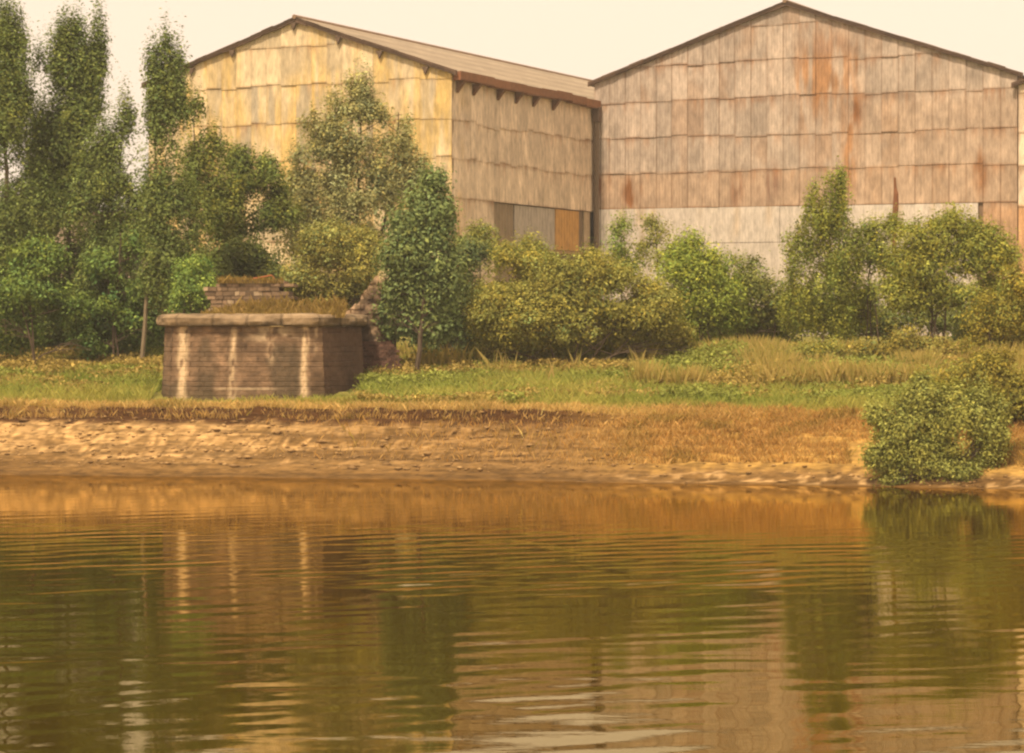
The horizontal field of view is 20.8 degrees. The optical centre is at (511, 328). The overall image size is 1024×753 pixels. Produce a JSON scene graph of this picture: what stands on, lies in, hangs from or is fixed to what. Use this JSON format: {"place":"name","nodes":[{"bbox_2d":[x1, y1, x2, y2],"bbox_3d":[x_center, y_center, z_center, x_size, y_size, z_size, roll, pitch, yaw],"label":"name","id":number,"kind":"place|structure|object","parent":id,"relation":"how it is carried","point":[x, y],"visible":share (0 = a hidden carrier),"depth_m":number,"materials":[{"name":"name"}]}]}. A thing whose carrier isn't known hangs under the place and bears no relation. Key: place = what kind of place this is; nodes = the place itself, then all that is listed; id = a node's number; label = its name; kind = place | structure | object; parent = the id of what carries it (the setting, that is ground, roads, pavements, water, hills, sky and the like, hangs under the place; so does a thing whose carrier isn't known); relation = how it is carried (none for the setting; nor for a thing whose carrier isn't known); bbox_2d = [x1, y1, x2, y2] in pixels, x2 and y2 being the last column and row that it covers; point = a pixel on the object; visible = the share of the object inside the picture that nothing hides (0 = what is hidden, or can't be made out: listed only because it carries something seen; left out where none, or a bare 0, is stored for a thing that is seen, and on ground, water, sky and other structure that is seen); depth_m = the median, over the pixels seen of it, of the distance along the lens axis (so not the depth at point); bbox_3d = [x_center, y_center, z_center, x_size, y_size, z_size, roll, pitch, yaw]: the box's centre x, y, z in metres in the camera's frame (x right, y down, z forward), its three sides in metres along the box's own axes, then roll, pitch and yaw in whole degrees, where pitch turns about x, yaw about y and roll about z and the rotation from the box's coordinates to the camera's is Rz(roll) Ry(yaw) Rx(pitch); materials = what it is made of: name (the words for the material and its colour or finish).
{"place":"outdoors","nodes":[
{"label":"outdoors","id":0,"kind":"place"},
{"bbox_2d":[0,475,1023,752],"bbox_3d":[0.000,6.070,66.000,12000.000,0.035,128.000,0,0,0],"label":"river water","id":1,"kind":"structure","parent":0,"point":[252,615],"depth_m":58.41,"materials":[{"name":"brown liquid"}]},
{"bbox_2d":[0,335,1023,489],"bbox_3d":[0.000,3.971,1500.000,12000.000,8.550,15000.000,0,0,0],"label":"ground","id":2,"kind":"structure","parent":0,"point":[43,436],"depth_m":115.37,"materials":[{"name":"brown soil"}]},
{"bbox_2d":[0,0,76,358],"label":"poplar tree","id":3,"kind":"object","parent":2,"relation":"on","point":[19,221],"visible":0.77,"depth_m":139.49,"materials":[{"name":"green plant"}]},
{"bbox_2d":[0,229,108,367],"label":"bushy tree","id":4,"kind":"object","parent":2,"relation":"on","point":[31,292],"visible":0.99,"depth_m":135.01,"materials":[{"name":"green plant"}]},
{"bbox_2d":[15,0,122,352],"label":"poplar tree","id":5,"kind":"object","parent":2,"relation":"on","point":[81,71],"visible":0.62,"depth_m":141.61,"materials":[{"name":"green plant"}]},
{"bbox_2d":[48,211,146,287],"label":"tree","id":6,"kind":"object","parent":2,"relation":"on","point":[62,238],"depth_m":222.00,"materials":[{"name":"green plant"}]},
{"bbox_2d":[62,217,164,358],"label":"bushy tree","id":7,"kind":"object","parent":2,"relation":"on","point":[125,324],"visible":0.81,"depth_m":137.52,"materials":[{"name":"green plant"}]},
{"bbox_2d":[58,71,172,355],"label":"poplar tree","id":8,"kind":"object","parent":2,"relation":"on","point":[100,179],"visible":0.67,"depth_m":138.64,"materials":[{"name":"green plant"}]},
{"bbox_2d":[104,233,189,347],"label":"undergrowth shrub","id":9,"kind":"object","parent":2,"relation":"on","point":[151,315],"visible":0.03,"depth_m":144.89,"materials":[{"name":"green plant"}]},
{"bbox_2d":[129,1,216,357],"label":"poplar tree","id":10,"kind":"object","parent":2,"relation":"on","point":[165,93],"visible":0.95,"depth_m":135.69,"materials":[{"name":"green plant"}]},
{"bbox_2d":[160,252,223,313],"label":"leafy shrub","id":11,"kind":"object","parent":2,"relation":"on","point":[193,278],"visible":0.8,"depth_m":133.76,"materials":[{"name":"green plant"}]},
{"bbox_2d":[172,76,249,313],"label":"young tree","id":12,"kind":"object","parent":2,"relation":"on","point":[214,183],"visible":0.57,"depth_m":143.72,"materials":[{"name":"green plant"}]},
{"bbox_2d":[202,230,301,304],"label":"undergrowth shrub","id":13,"kind":"object","parent":2,"relation":"on","point":[248,258],"visible":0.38,"depth_m":142.67,"materials":[{"name":"green plant"}]},
{"bbox_2d":[205,137,308,264],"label":"leafy tree","id":14,"kind":"object","parent":2,"relation":"on","point":[272,214],"visible":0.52,"depth_m":146.50,"materials":[{"name":"green plant"}]},
{"bbox_2d":[156,276,401,400],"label":"bridge pier","id":15,"kind":"structure","parent":2,"relation":"on","point":[217,356],"depth_m":124.97,"materials":[{"name":"brown brick"}]},
{"bbox_2d":[200,274,348,317],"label":"grass","id":16,"kind":"structure","parent":15,"relation":"on","point":[335,307],"depth_m":127.18,"materials":[{"name":"plant"}]},
{"bbox_2d":[269,210,384,309],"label":"willow shrub","id":17,"kind":"object","parent":2,"relation":"on","point":[350,253],"visible":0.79,"depth_m":138.67,"materials":[{"name":"green plant"}]},
{"bbox_2d":[267,50,431,270],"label":"willow tree","id":18,"kind":"object","parent":2,"relation":"on","point":[388,180],"visible":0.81,"depth_m":149.51,"materials":[{"name":"green plant"}]},
{"bbox_2d":[141,14,601,332],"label":"industrial shed","id":19,"kind":"structure","parent":2,"relation":"on","point":[515,145],"depth_m":196.31,"materials":[{"name":"beige metal"}]},
{"bbox_2d":[513,205,554,249],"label":"sliding door","id":20,"kind":"structure","parent":19,"relation":"in","point":[525,217],"depth_m":203.64,"materials":[{"name":"grey metal"}]},
{"bbox_2d":[555,209,578,250],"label":"sliding door","id":21,"kind":"structure","parent":19,"relation":"in","point":[566,221],"depth_m":208.93,"materials":[{"name":"brown metal"}]},
{"bbox_2d":[367,156,475,371],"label":"ash tree","id":22,"kind":"object","parent":2,"relation":"on","point":[419,291],"visible":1,"depth_m":130.00,"materials":[{"name":"green plant"}]},
{"bbox_2d":[416,231,497,357],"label":"leafy shrub","id":23,"kind":"object","parent":2,"relation":"on","point":[478,251],"visible":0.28,"depth_m":135.27,"materials":[{"name":"green plant"}]},
{"bbox_2d":[447,218,504,288],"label":"sapling","id":24,"kind":"object","parent":2,"relation":"on","point":[482,231],"visible":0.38,"depth_m":141.78,"materials":[{"name":"green plant"}]},
{"bbox_2d":[0,338,989,422],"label":"meadow grass","id":25,"kind":"structure","parent":2,"relation":"on","point":[144,390],"depth_m":123.34,"materials":[{"name":"green plant"}]},
{"bbox_2d":[0,395,1023,466],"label":"dry grass","id":26,"kind":"structure","parent":2,"relation":"on","point":[721,426],"depth_m":113.94,"materials":[{"name":"brown plant"}]},
{"bbox_2d":[0,338,1023,406],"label":"undergrowth","id":27,"kind":"object","parent":2,"relation":"on","point":[513,395],"visible":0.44,"depth_m":127.21,"materials":[{"name":"green plant"}]},
{"bbox_2d":[0,406,1023,487],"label":"rubble","id":28,"kind":"object","parent":2,"relation":"on","point":[352,466],"visible":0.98,"depth_m":115.90,"materials":[{"name":"brown stone"}]},
{"bbox_2d":[511,226,563,325],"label":"sapling","id":29,"kind":"object","parent":2,"relation":"on","point":[530,244],"visible":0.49,"depth_m":140.78,"materials":[{"name":"green plant"}]},
{"bbox_2d":[454,237,705,365],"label":"round bush","id":30,"kind":"object","parent":2,"relation":"on","point":[544,307],"visible":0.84,"depth_m":130.58,"materials":[{"name":"green plant"}]},
{"bbox_2d":[599,207,647,298],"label":"sapling","id":31,"kind":"object","parent":2,"relation":"on","point":[617,233],"visible":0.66,"depth_m":141.86,"materials":[{"name":"green plant"}]},
{"bbox_2d":[629,212,674,273],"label":"sapling","id":32,"kind":"object","parent":2,"relation":"on","point":[651,223],"visible":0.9,"depth_m":142.93,"materials":[{"name":"green plant"}]},
{"bbox_2d":[385,334,1023,388],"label":"tall grass","id":33,"kind":"structure","parent":2,"relation":"on","point":[847,371],"depth_m":124.18,"materials":[{"name":"green plant"}]},
{"bbox_2d":[649,219,759,345],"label":"leafy shrub","id":34,"kind":"object","parent":2,"relation":"on","point":[691,267],"visible":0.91,"depth_m":136.62,"materials":[{"name":"green plant"}]},
{"bbox_2d":[661,304,760,342],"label":"leafy shrub","id":35,"kind":"object","parent":2,"relation":"on","point":[719,335],"visible":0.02,"depth_m":146.40,"materials":[{"name":"green plant"}]},
{"bbox_2d":[724,248,815,341],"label":"leafy shrub","id":36,"kind":"object","parent":2,"relation":"on","point":[766,323],"visible":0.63,"depth_m":138.34,"materials":[{"name":"green plant"}]},
{"bbox_2d":[588,0,1023,335],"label":"industrial shed","id":37,"kind":"structure","parent":2,"relation":"on","point":[738,133],"depth_m":207.67,"materials":[{"name":"beige metal"}]},
{"bbox_2d":[735,294,879,342],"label":"leafy shrub","id":38,"kind":"object","parent":2,"relation":"on","point":[808,331],"visible":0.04,"depth_m":147.09,"materials":[{"name":"green plant"}]},
{"bbox_2d":[764,332,854,358],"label":"leafy shrub","id":39,"kind":"object","parent":2,"relation":"on","point":[826,346],"visible":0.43,"depth_m":128.77,"materials":[{"name":"green plant"}]},
{"bbox_2d":[772,155,873,345],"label":"shrub","id":40,"kind":"object","parent":2,"relation":"on","point":[838,269],"visible":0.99,"depth_m":134.27,"materials":[{"name":"green plant"}]},
{"bbox_2d":[840,203,910,343],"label":"leafy shrub","id":41,"kind":"object","parent":2,"relation":"on","point":[877,255],"visible":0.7,"depth_m":135.42,"materials":[{"name":"green plant"}]},
{"bbox_2d":[892,177,898,320],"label":"rusty post","id":42,"kind":"object","parent":2,"relation":"on","point":[895,198],"visible":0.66,"depth_m":149.90,"materials":[{"name":"brown metal"}]},
{"bbox_2d":[838,300,971,342],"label":"leafy shrub","id":43,"kind":"object","parent":2,"relation":"on","point":[920,321],"visible":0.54,"depth_m":147.68,"materials":[{"name":"green plant"}]},
{"bbox_2d":[845,318,989,363],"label":"leafy shrub","id":44,"kind":"object","parent":2,"relation":"on","point":[902,340],"visible":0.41,"depth_m":127.15,"materials":[{"name":"green plant"}]},
{"bbox_2d":[855,360,1016,486],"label":"waterside bush","id":45,"kind":"object","parent":2,"relation":"on","point":[922,425],"visible":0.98,"depth_m":106.29,"materials":[{"name":"green plant"}]},
{"bbox_2d":[869,201,1023,340],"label":"rounded tree","id":46,"kind":"object","parent":2,"relation":"on","point":[913,285],"visible":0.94,"depth_m":130.38,"materials":[{"name":"green plant"}]},
{"bbox_2d":[925,338,1023,424],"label":"leafy shrub","id":47,"kind":"object","parent":2,"relation":"on","point":[994,367],"visible":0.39,"depth_m":109.90,"materials":[{"name":"green plant"}]},
{"bbox_2d":[936,283,1017,341],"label":"leafy shrub","id":48,"kind":"object","parent":2,"relation":"on","point":[959,321],"visible":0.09,"depth_m":145.99,"materials":[{"name":"green plant"}]},
{"bbox_2d":[953,258,1023,354],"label":"leafy shrub","id":49,"kind":"object","parent":2,"relation":"on","point":[1001,322],"visible":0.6,"depth_m":126.74,"materials":[{"name":"green plant"}]},
{"bbox_2d":[1011,79,1023,277],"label":"industrial shed","id":50,"kind":"structure","parent":2,"relation":"on","point":[1019,84],"depth_m":200.54,"materials":[{"name":"beige metal"}]},
{"bbox_2d":[0,0,1023,285],"label":"sky","id":51,"kind":"structure","parent":0,"point":[588,39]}
]}

